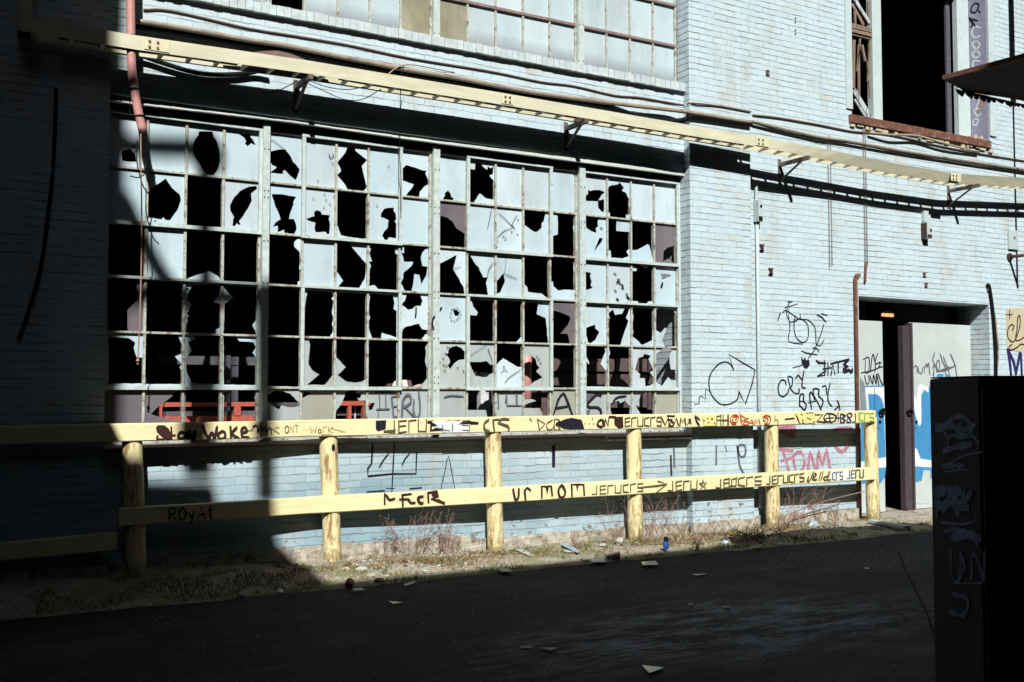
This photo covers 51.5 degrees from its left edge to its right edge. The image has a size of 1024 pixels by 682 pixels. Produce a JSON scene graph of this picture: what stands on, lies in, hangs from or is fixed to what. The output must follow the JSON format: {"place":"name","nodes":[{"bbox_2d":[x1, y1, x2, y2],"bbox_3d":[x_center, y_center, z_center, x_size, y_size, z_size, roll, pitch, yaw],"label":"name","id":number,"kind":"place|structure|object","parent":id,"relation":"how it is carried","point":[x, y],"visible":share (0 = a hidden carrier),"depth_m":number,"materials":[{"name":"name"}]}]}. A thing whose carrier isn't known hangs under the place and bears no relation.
{"place":"outdoors","nodes":[
{"label":"outdoors","id":0,"kind":"place"},
{"bbox_2d":[0,510,932,620],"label":"verge","id":1,"kind":"structure","parent":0,"point":[16,600],"depth_m":8.94,"materials":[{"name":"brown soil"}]},
{"bbox_2d":[355,566,367,571],"bbox_3d":[-1.303,1.976,9.201,0.109,0.059,0.076,0,-3,-6],"label":"rubble piece","id":2,"kind":"object","parent":1,"relation":"on","point":[360,568],"visible":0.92,"depth_m":9.18,"materials":[{"name":"beige stone"}]},
{"bbox_2d":[366,573,374,576],"bbox_3d":[-1.206,1.998,9.055,0.087,0.044,0.063,2,-3,-31],"label":"rubble piece","id":3,"kind":"object","parent":1,"relation":"on","point":[370,574],"visible":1,"depth_m":9.03,"materials":[{"name":"beige concrete"}]},
{"bbox_2d":[374,577,384,582],"bbox_3d":[-1.117,2.011,8.931,0.098,0.048,0.070,2,-3,-31],"label":"rubble piece","id":4,"kind":"object","parent":1,"relation":"on","point":[379,579],"visible":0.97,"depth_m":8.91,"materials":[{"name":"grey stone"}]},
{"bbox_2d":[381,522,406,557],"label":"dry weed","id":5,"kind":"object","parent":1,"relation":"on","point":[394,539],"visible":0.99,"depth_m":9.89,"materials":[{"name":"brown plant"}]},
{"bbox_2d":[377,487,446,557],"bbox_3d":[-0.896,1.698,9.932,0.770,0.676,0.322,2,-3,-31],"label":"dry weed","id":6,"kind":"object","parent":1,"relation":"on","point":[415,533],"visible":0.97,"depth_m":9.99,"materials":[{"name":"brown plant"}]},
{"bbox_2d":[409,477,459,554],"bbox_3d":[-0.722,1.673,10.120,0.587,0.744,0.177,2,-3,-31],"label":"dry weed","id":7,"kind":"object","parent":1,"relation":"on","point":[440,542],"visible":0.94,"depth_m":10.16,"materials":[{"name":"brown plant"}]},
{"bbox_2d":[0,410,880,574],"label":"guard rail","id":8,"kind":"object","parent":1,"relation":"on","point":[136,515],"visible":0.92,"depth_m":9.98,"materials":[{"name":"yellow paint"}]},
{"bbox_2d":[435,522,461,553],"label":"dry weed","id":9,"kind":"object","parent":1,"relation":"on","point":[449,546],"visible":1,"depth_m":10.24,"materials":[{"name":"brown plant"}]},
{"bbox_2d":[497,567,512,571],"bbox_3d":[-0.066,2.033,9.446,0.100,0.016,0.227,1,-3,-13],"label":"glass shard","id":10,"kind":"object","parent":1,"relation":"on","point":[503,569],"visible":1,"depth_m":9.40,"materials":[{"name":"glass"}]},
{"bbox_2d":[516,549,532,555],"bbox_3d":[0.140,2.039,10.242,0.089,0.030,0.336,1,-3,-28],"label":"glass shard","id":11,"kind":"object","parent":1,"relation":"on","point":[520,550],"visible":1,"depth_m":10.26,"materials":[{"name":"white glass"}]},
{"bbox_2d":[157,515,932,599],"bbox_3d":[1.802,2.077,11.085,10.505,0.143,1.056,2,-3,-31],"label":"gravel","id":12,"kind":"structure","parent":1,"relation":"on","point":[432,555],"depth_m":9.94,"materials":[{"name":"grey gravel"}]},
{"bbox_2d":[238,521,867,571],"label":"dead leaves","id":13,"kind":"object","parent":1,"relation":"on","point":[425,561],"visible":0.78,"depth_m":10.16,"materials":[{"name":"brown plant"}]},
{"bbox_2d":[560,543,579,552],"bbox_3d":[0.585,2.054,10.552,0.086,0.024,0.555,1,-3,-13],"label":"glass shard","id":14,"kind":"object","parent":1,"relation":"on","point":[569,546],"visible":1,"depth_m":10.56,"materials":[{"name":"white glass"}]},
{"bbox_2d":[568,525,592,549],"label":"dry weed","id":15,"kind":"object","parent":1,"relation":"on","point":[573,541],"visible":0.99,"depth_m":10.58,"materials":[{"name":"brown plant"}]},
{"bbox_2d":[605,551,620,558],"bbox_3d":[0.961,2.050,10.162,0.140,0.076,0.074,1,-3,-12],"label":"paper cup","id":16,"kind":"object","parent":1,"relation":"on","point":[612,555],"visible":1,"depth_m":10.14,"materials":[{"name":"white paper"}]},
{"bbox_2d":[595,494,634,544],"bbox_3d":[1.022,1.818,10.898,0.452,0.544,0.216,2,-3,-31],"label":"dry weed","id":17,"kind":"object","parent":1,"relation":"on","point":[619,530],"visible":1,"depth_m":10.85,"materials":[{"name":"brown plant"}]},
{"bbox_2d":[634,492,664,544],"bbox_3d":[1.405,1.826,10.924,0.291,0.562,0.260,0,-3,-6],"label":"dry weed","id":18,"kind":"object","parent":1,"relation":"on","point":[650,531],"visible":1,"depth_m":10.94,"materials":[{"name":"brown plant"}]},
{"bbox_2d":[645,494,677,541],"bbox_3d":[1.551,1.840,11.043,0.395,0.535,0.279,1,-3,-17],"label":"dry weed","id":19,"kind":"object","parent":1,"relation":"on","point":[663,530],"visible":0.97,"depth_m":11.06,"materials":[{"name":"brown plant"}]},
{"bbox_2d":[663,537,668,548],"bbox_3d":[1.533,2.010,10.578,0.056,0.122,0.056,2,-3,-31],"label":"bottle","id":20,"kind":"object","parent":1,"relation":"on","point":[665,543],"visible":1,"depth_m":10.56,"materials":[{"name":"blue plastic"}]},
{"bbox_2d":[659,495,697,542],"bbox_3d":[1.738,1.855,11.150,0.421,0.527,0.208,1,-3,-20],"label":"dry weed","id":21,"kind":"object","parent":1,"relation":"on","point":[675,519],"visible":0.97,"depth_m":11.13,"materials":[{"name":"brown plant"}]},
{"bbox_2d":[691,532,705,550],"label":"dry weed","id":22,"kind":"object","parent":1,"relation":"on","point":[697,544],"visible":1,"depth_m":10.68,"materials":[{"name":"brown plant"}]},
{"bbox_2d":[703,503,717,537],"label":"dry weed","id":23,"kind":"object","parent":1,"relation":"on","point":[710,524],"visible":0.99,"depth_m":11.42,"materials":[{"name":"brown plant"}]},
{"bbox_2d":[720,539,730,544],"bbox_3d":[2.222,2.100,11.063,0.120,0.075,0.090,0,-3,-8],"label":"crumpled bottle","id":24,"kind":"object","parent":1,"relation":"on","point":[725,541],"visible":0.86,"depth_m":11.03,"materials":[{"name":"white plastic"}]},
{"bbox_2d":[712,521,784,543],"bbox_3d":[2.488,2.057,11.286,1.157,0.336,0.369,2,-3,-36],"label":"twig pile","id":25,"kind":"object","parent":1,"relation":"on","point":[753,537],"visible":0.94,"depth_m":11.23,"materials":[{"name":"brown wood"}]},
{"bbox_2d":[772,487,801,532],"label":"dry weed","id":26,"kind":"object","parent":1,"relation":"on","point":[781,522],"visible":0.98,"depth_m":11.92,"materials":[{"name":"brown plant"}]},
{"bbox_2d":[759,500,838,543],"bbox_3d":[3.166,2.029,12.066,0.288,0.298,2.073,-2,-4,40],"label":"fallen branch","id":27,"kind":"object","parent":1,"relation":"on","point":[762,540],"visible":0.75,"depth_m":12.38,"materials":[{"name":"wood"}]},
{"bbox_2d":[784,485,817,528],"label":"dry weed","id":28,"kind":"object","parent":1,"relation":"on","point":[797,518],"visible":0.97,"depth_m":12.16,"materials":[{"name":"brown plant"}]},
{"bbox_2d":[760,491,864,526],"bbox_3d":[3.589,2.007,12.685,1.686,0.363,0.011,1,-3,-27],"label":"fallen branch","id":29,"kind":"object","parent":1,"relation":"on","point":[821,502],"visible":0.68,"depth_m":12.79,"materials":[{"name":"brown wood"}]},
{"bbox_2d":[809,520,818,526],"bbox_3d":[3.498,2.144,12.361,0.142,0.121,0.087,2,-3,-31],"label":"crumpled bottle","id":30,"kind":"object","parent":1,"relation":"on","point":[812,523],"visible":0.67,"depth_m":12.33,"materials":[{"name":"white plastic"}]},
{"bbox_2d":[809,476,834,522],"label":"dry weed","id":31,"kind":"object","parent":1,"relation":"on","point":[816,506],"visible":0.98,"depth_m":12.52,"materials":[{"name":"brown plant"}]},
{"bbox_2d":[825,499,840,525],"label":"dry weed","id":32,"kind":"object","parent":1,"relation":"on","point":[833,511],"visible":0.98,"depth_m":12.59,"materials":[{"name":"brown plant"}]},
{"bbox_2d":[867,519,909,528],"bbox_3d":[4.452,2.164,12.568,0.090,0.040,0.592,1,-3,-24],"label":"plank","id":33,"kind":"object","parent":1,"relation":"on","point":[889,524],"visible":1,"depth_m":12.52,"materials":[{"name":"white wood"}]},
{"bbox_2d":[0,451,935,681],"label":"road","id":34,"kind":"structure","parent":0,"point":[874,602],"depth_m":7.23,"materials":[{"name":"grey asphalt"}]},
{"bbox_2d":[344,578,354,588],"bbox_3d":[-1.324,1.974,8.654,0.087,0.084,0.068,-2,-4,41],"label":"drink can","id":35,"kind":"object","parent":34,"relation":"on","point":[349,583],"visible":1,"depth_m":8.63,"materials":[{"name":"red metal"}]},
{"bbox_2d":[352,587,364,590],"bbox_3d":[-1.234,1.990,8.508,0.094,0.012,0.094,2,-3,-31],"label":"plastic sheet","id":36,"kind":"object","parent":34,"relation":"on","point":[358,589],"visible":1,"depth_m":8.49,"materials":[{"name":"white plastic"}]},
{"bbox_2d":[0,0,1023,581],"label":"factory building","id":37,"kind":"structure","parent":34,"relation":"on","point":[322,254],"depth_m":11.55,"materials":[{"name":"grey brick"}]},
{"bbox_2d":[17,87,57,339],"bbox_3d":[-3.796,-1.028,8.501,0.267,2.055,0.032,2,-3,-31],"label":"shade cable","id":38,"kind":"object","parent":37,"relation":"attached to","point":[45,237],"visible":1,"depth_m":8.53,"materials":[{"name":"black rubber"}]},
{"bbox_2d":[104,109,262,443],"bbox_3d":[-2.870,-0.535,9.309,1.360,2.838,0.078,2,-3,-31],"label":"window","id":39,"kind":"structure","parent":37,"relation":"in","point":[167,142],"depth_m":9.27,"materials":[{"name":"grey glass"}]},
{"bbox_2d":[156,355,269,421],"bbox_3d":[-2.914,0.632,10.690,1.158,0.972,0.650,2,-3,-31],"label":"steel frame","id":40,"kind":"object","parent":37,"relation":"in","point":[231,374],"visible":0.59,"depth_m":10.89,"materials":[{"name":"red metal"}]},
{"bbox_2d":[156,402,297,421],"bbox_3d":[-2.694,1.019,10.133,1.418,0.872,0.100,2,-3,-31],"label":"work bench","id":41,"kind":"object","parent":37,"relation":"in","point":[236,414],"visible":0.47,"depth_m":10.02,"materials":[{"name":"red metal"}]},
{"bbox_2d":[264,130,431,440],"bbox_3d":[-1.526,-0.495,10.106,1.669,2.838,0.078,2,-3,-31],"label":"window","id":42,"kind":"structure","parent":37,"relation":"in","point":[317,183],"depth_m":10.11,"materials":[{"name":"grey glass"}]},
{"bbox_2d":[271,0,431,35],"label":"window","id":43,"kind":"structure","parent":37,"relation":"in","point":[410,15],"depth_m":10.41,"materials":[{"name":"white glass"}]},
{"bbox_2d":[336,401,370,418],"bbox_3d":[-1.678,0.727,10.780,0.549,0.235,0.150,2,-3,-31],"label":"work bench","id":44,"kind":"object","parent":37,"relation":"in","point":[348,412],"visible":0.34,"depth_m":10.76,"materials":[{"name":"red metal"}]},
{"bbox_2d":[386,380,422,386],"bbox_3d":[-0.987,0.422,10.470,0.576,0.077,0.104,2,-3,-31],"label":"rubbish pile","id":45,"kind":"object","parent":37,"relation":"on","point":[406,383],"visible":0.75,"depth_m":10.43,"materials":[{"name":"paper"}]},
{"bbox_2d":[135,18,752,122],"bbox_3d":[-0.201,-2.626,10.742,6.979,0.117,0.111,2,-3,-31],"label":"conduit","id":46,"kind":"object","parent":37,"relation":"attached to","point":[337,56],"visible":0.99,"depth_m":10.30,"materials":[{"name":"brown metal"}]},
{"bbox_2d":[388,64,454,73],"bbox_3d":[-0.878,-2.604,10.341,0.732,0.150,0.034,2,-3,-31],"label":"tied wire","id":47,"kind":"object","parent":46,"relation":"attached to","point":[420,66],"visible":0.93,"depth_m":10.33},
{"bbox_2d":[135,24,752,126],"bbox_3d":[-0.206,-2.580,10.761,6.976,0.160,0.154,2,-3,-31],"label":"conduit cable","id":48,"kind":"object","parent":46,"relation":"attached to","point":[688,117],"visible":0.81,"depth_m":10.28,"materials":[{"name":"grey metal"}]},
{"bbox_2d":[143,8,751,112],"bbox_3d":[-0.170,-2.763,10.823,6.898,0.074,0.138,2,-3,-31],"label":"thin wall wire","id":49,"kind":"object","parent":37,"relation":"attached to","point":[169,10],"visible":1,"depth_m":10.46,"materials":[{"name":"brown metal"}]},
{"bbox_2d":[475,372,490,416],"bbox_3d":[-0.297,0.598,11.205,0.150,0.540,0.100,2,-3,-31],"label":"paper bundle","id":50,"kind":"object","parent":37,"relation":"in","point":[483,399],"visible":0.39,"depth_m":11.18,"materials":[{"name":"white paper"}]},
{"bbox_2d":[436,152,577,436],"bbox_3d":[-0.030,-0.452,10.993,1.694,2.838,0.078,2,-3,-31],"label":"window","id":51,"kind":"structure","parent":37,"relation":"in","point":[497,239],"depth_m":10.98,"materials":[{"name":"grey glass"}]},
{"bbox_2d":[440,0,576,62],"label":"window","id":52,"kind":"structure","parent":37,"relation":"in","point":[546,28],"depth_m":11.20,"materials":[{"name":"white glass"}]},
{"bbox_2d":[17,0,1023,208],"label":"cable tray","id":53,"kind":"object","parent":37,"relation":"attached to","point":[274,63],"visible":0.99,"depth_m":10.25,"materials":[{"name":"beige paint"}]},
{"bbox_2d":[119,0,149,363],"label":"hanging pipe","id":54,"kind":"object","parent":53,"relation":"hanging from","point":[132,75],"visible":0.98,"depth_m":8.71,"materials":[{"name":"pink plastic"}]},
{"bbox_2d":[140,57,257,76],"bbox_3d":[-2.699,-2.408,9.295,1.164,0.171,0.097,2,-3,-31],"label":"sagging cable","id":55,"kind":"object","parent":53,"relation":"hanging from","point":[202,73],"visible":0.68,"depth_m":9.29,"materials":[{"name":"black rubber"}]},
{"bbox_2d":[262,81,296,93],"bbox_3d":[-2.089,-2.283,9.560,0.324,0.170,0.008,2,-3,-31],"label":"looped wire","id":56,"kind":"object","parent":53,"relation":"hanging from","point":[280,89],"visible":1,"depth_m":9.56,"materials":[{"name":"black rubber"}]},
{"bbox_2d":[310,81,363,89],"bbox_3d":[-1.609,-2.357,9.790,0.582,0.075,0.008,2,-3,-31],"label":"looped wire","id":57,"kind":"object","parent":53,"relation":"hanging from","point":[336,88],"visible":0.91,"depth_m":9.78,"materials":[{"name":"black rubber"}]},
{"bbox_2d":[308,83,380,100],"bbox_3d":[-1.566,-2.308,9.813,0.775,0.159,0.008,2,-3,-31],"label":"looped wire","id":58,"kind":"object","parent":53,"relation":"hanging from","point":[342,98],"visible":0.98,"depth_m":9.82,"materials":[{"name":"black rubber"}]},
{"bbox_2d":[399,65,403,176],"bbox_3d":[-1.062,-1.927,10.173,0.035,1.352,0.343,0,-3,-8],"label":"hanging wire","id":59,"kind":"object","parent":53,"relation":"hanging from","point":[400,124],"visible":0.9,"depth_m":10.06,"materials":[{"name":"black rubber"}]},
{"bbox_2d":[524,354,531,407],"bbox_3d":[0.159,0.385,11.428,0.110,0.701,0.107,2,-3,-31],"label":"pipe stub","id":60,"kind":"object","parent":37,"relation":"in","point":[528,370],"visible":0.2,"depth_m":11.38,"materials":[{"name":"pink metal"}]},
{"bbox_2d":[468,358,651,415],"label":"storage boards","id":61,"kind":"object","parent":37,"relation":"attached to","point":[540,398],"visible":0.25,"depth_m":12.17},
{"bbox_2d":[584,0,675,80],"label":"window","id":62,"kind":"structure","parent":37,"relation":"in","point":[632,36],"depth_m":11.98,"materials":[{"name":"white glass"}]},
{"bbox_2d":[585,170,680,432],"bbox_3d":[1.325,-0.412,11.796,1.338,2.838,0.078,2,-3,-31],"label":"window","id":63,"kind":"structure","parent":37,"relation":"in","point":[653,201],"depth_m":11.82,"materials":[{"name":"grey glass"}]},
{"bbox_2d":[753,183,762,507],"bbox_3d":[2.939,0.042,12.601,0.070,3.852,0.098,2,-3,-31],"label":"corner conduit","id":64,"kind":"object","parent":37,"relation":"attached to","point":[757,211],"visible":1,"depth_m":12.62,"materials":[{"name":"white metal"}]},
{"bbox_2d":[759,244,764,250],"bbox_3d":[2.997,-1.120,12.731,0.060,0.083,0.034,2,-3,-31],"label":"pipe clip","id":65,"kind":"object","parent":37,"relation":"attached to","point":[762,247],"visible":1,"depth_m":12.72,"materials":[{"name":"metal"}]},
{"bbox_2d":[768,268,773,274],"bbox_3d":[3.119,-0.839,12.790,0.060,0.083,0.034,2,-3,-31],"label":"pipe clip","id":66,"kind":"object","parent":37,"relation":"attached to","point":[770,271],"visible":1,"depth_m":12.78,"materials":[{"name":"metal"}]},
{"bbox_2d":[828,135,829,262],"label":"fine wire","id":67,"kind":"object","parent":37,"relation":"attached to","point":[829,217],"visible":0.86,"depth_m":13.33,"materials":[{"name":"grey metal"}]},
{"bbox_2d":[830,135,832,265],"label":"fine wire","id":68,"kind":"object","parent":37,"relation":"attached to","point":[831,204],"visible":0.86,"depth_m":13.36,"materials":[{"name":"grey metal"}]},
{"bbox_2d":[854,273,861,518],"bbox_3d":[4.389,0.696,13.455,0.103,3.128,0.058,2,-3,-31],"label":"pipe","id":69,"kind":"object","parent":37,"relation":"attached to","point":[857,395],"visible":0.82,"depth_m":13.44,"materials":[{"name":"metal"}]},
{"bbox_2d":[863,127,865,261],"bbox_3d":[4.538,-1.865,13.681,0.012,1.808,0.008,2,-3,-31],"label":"fine wire","id":70,"kind":"object","parent":37,"relation":"attached to","point":[864,197],"visible":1,"depth_m":13.68,"materials":[{"name":"grey metal"}]},
{"bbox_2d":[864,262,866,282],"bbox_3d":[4.535,-0.883,13.631,0.053,0.268,0.032,2,-3,-31],"label":"dangling clamp","id":71,"kind":"object","parent":37,"relation":"hanging from","point":[865,271],"visible":1,"depth_m":13.62,"materials":[{"name":"metal"}]},
{"bbox_2d":[865,127,867,265],"bbox_3d":[4.571,-1.867,13.701,0.013,1.811,0.008,2,-3,-31],"label":"fine wire","id":72,"kind":"object","parent":37,"relation":"attached to","point":[866,202],"visible":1,"depth_m":13.70,"materials":[{"name":"metal"}]},
{"bbox_2d":[859,320,885,512],"bbox_3d":[4.527,0.987,13.898,1.069,2.531,0.117,2,-3,-31],"label":"sliding door","id":73,"kind":"structure","parent":37,"relation":"in","point":[870,332],"depth_m":14.09,"materials":[{"name":"grey paint"}]},
{"bbox_2d":[878,303,896,316],"bbox_3d":[7.649,-1.090,21.510,0.558,1.213,0.150,2,-3,-31],"label":"strip lamp","id":74,"kind":"object","parent":37,"relation":"hanging from","point":[886,313],"visible":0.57,"depth_m":21.38,"materials":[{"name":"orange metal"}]},
{"bbox_2d":[752,120,1023,170],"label":"wall conduit","id":75,"kind":"object","parent":37,"relation":"attached to","point":[868,144],"depth_m":13.82,"materials":[{"name":"grey metal"}]},
{"bbox_2d":[752,114,1023,160],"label":"thin wall wire","id":76,"kind":"object","parent":37,"relation":"attached to","point":[894,136],"visible":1,"depth_m":13.75,"materials":[{"name":"brown metal"}]},
{"bbox_2d":[753,123,1023,171],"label":"wall conduit","id":77,"kind":"object","parent":37,"relation":"attached to","point":[882,149],"depth_m":13.86,"materials":[{"name":"metal"}]},
{"bbox_2d":[868,131,979,152],"bbox_3d":[5.587,-2.698,14.285,2.234,0.092,0.075,2,-3,-31],"label":"loose tube","id":78,"kind":"object","parent":37,"relation":"hanging from","point":[924,137],"visible":1,"depth_m":14.22,"materials":[{"name":"metal"}]},
{"bbox_2d":[921,211,931,238],"bbox_3d":[5.554,-1.559,14.225,0.101,0.375,0.113,2,-3,-31],"label":"wall switch box","id":79,"kind":"object","parent":37,"relation":"attached to","point":[926,228],"visible":1,"depth_m":14.21,"materials":[{"name":"metal"}]},
{"bbox_2d":[898,322,970,509],"bbox_3d":[6.042,1.029,14.799,1.770,2.536,0.122,2,-3,-31],"label":"sliding door","id":80,"kind":"structure","parent":37,"relation":"in","point":[926,351],"depth_m":14.54,"materials":[{"name":"grey paint"}]},
{"bbox_2d":[986,283,997,375],"bbox_3d":[6.726,0.709,14.844,0.186,3.039,0.044,2,-3,-31],"label":"hose","id":81,"kind":"object","parent":37,"relation":"attached to","point":[988,285],"visible":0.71,"depth_m":14.89,"materials":[{"name":"black rubber"}]},
{"bbox_2d":[995,315,998,364],"bbox_3d":[6.784,-0.046,14.926,0.174,1.211,0.016,2,-3,-31],"label":"wall cable","id":82,"kind":"object","parent":37,"relation":"attached to","point":[997,339],"depth_m":14.95,"materials":[{"name":"white plastic"}]},
{"bbox_2d":[1007,230,1017,249],"bbox_3d":[7.176,-1.450,15.225,0.180,0.279,0.044,2,-3,-31],"label":"blank plate","id":83,"kind":"object","parent":37,"relation":"attached to","point":[1012,239],"visible":1,"depth_m":15.20,"materials":[{"name":"metal"}]},
{"bbox_2d":[1007,253,1023,260],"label":"pipe outrigger","id":84,"kind":"object","parent":37,"relation":"attached to","point":[1010,256],"visible":1,"depth_m":15.13,"materials":[{"name":"metal"}]},
{"bbox_2d":[519,646,531,648],"bbox_3d":[0.093,1.921,6.663,0.087,0.010,0.044,1,-3,-15],"label":"glass shard","id":85,"kind":"object","parent":34,"relation":"on","point":[525,647],"visible":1,"depth_m":6.65,"materials":[{"name":"grey glass"}]},
{"bbox_2d":[144,536,930,680],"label":"road grit","id":86,"kind":"object","parent":34,"relation":"on","point":[585,612],"visible":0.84,"depth_m":7.74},
{"bbox_2d":[540,647,558,650],"bbox_3d":[0.238,1.913,6.622,0.091,0.008,0.090,-3,-4,43],"label":"glass shard","id":87,"kind":"object","parent":34,"relation":"on","point":[550,648],"visible":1,"depth_m":6.60,"materials":[{"name":"grey glass"}]},
{"bbox_2d":[590,558,605,561],"bbox_3d":[0.808,2.058,9.972,0.144,0.009,0.218,0,-3,7],"label":"glass shard","id":88,"kind":"object","parent":34,"relation":"on","point":[599,560],"visible":1,"depth_m":9.95,"materials":[{"name":"glass"}]},
{"bbox_2d":[641,561,658,564],"bbox_3d":[1.272,2.054,9.826,0.143,0.014,0.192,0,-3,0],"label":"glass shard","id":89,"kind":"object","parent":34,"relation":"on","point":[650,563],"visible":1,"depth_m":9.81,"materials":[{"name":"glass"}]},
{"bbox_2d":[642,665,663,673],"bbox_3d":[0.776,1.890,6.126,0.136,0.009,0.170,-2,-4,38],"label":"glass shard","id":90,"kind":"object","parent":34,"relation":"on","point":[649,669],"visible":1,"depth_m":6.12,"materials":[{"name":"grey glass"}]},
{"bbox_2d":[897,551,934,637],"bbox_3d":[3.342,2.033,8.848,0.030,0.001,4.039,-1,-3,17],"label":"road crack","id":91,"kind":"object","parent":34,"relation":"on","point":[929,620],"visible":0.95,"depth_m":8.27,"materials":[{"name":"black asphalt"}]},
{"bbox_2d":[930,376,1023,681],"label":"metal cabinet","id":92,"kind":"object","parent":34,"relation":"on","point":[977,445],"visible":1,"depth_m":4.07,"materials":[{"name":"black metal"}]},
{"bbox_2d":[942,53,1023,107],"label":"canopy","id":93,"kind":"object","parent":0,"point":[1004,77],"visible":1,"depth_m":7.03,"materials":[{"name":"metal"}]}
]}

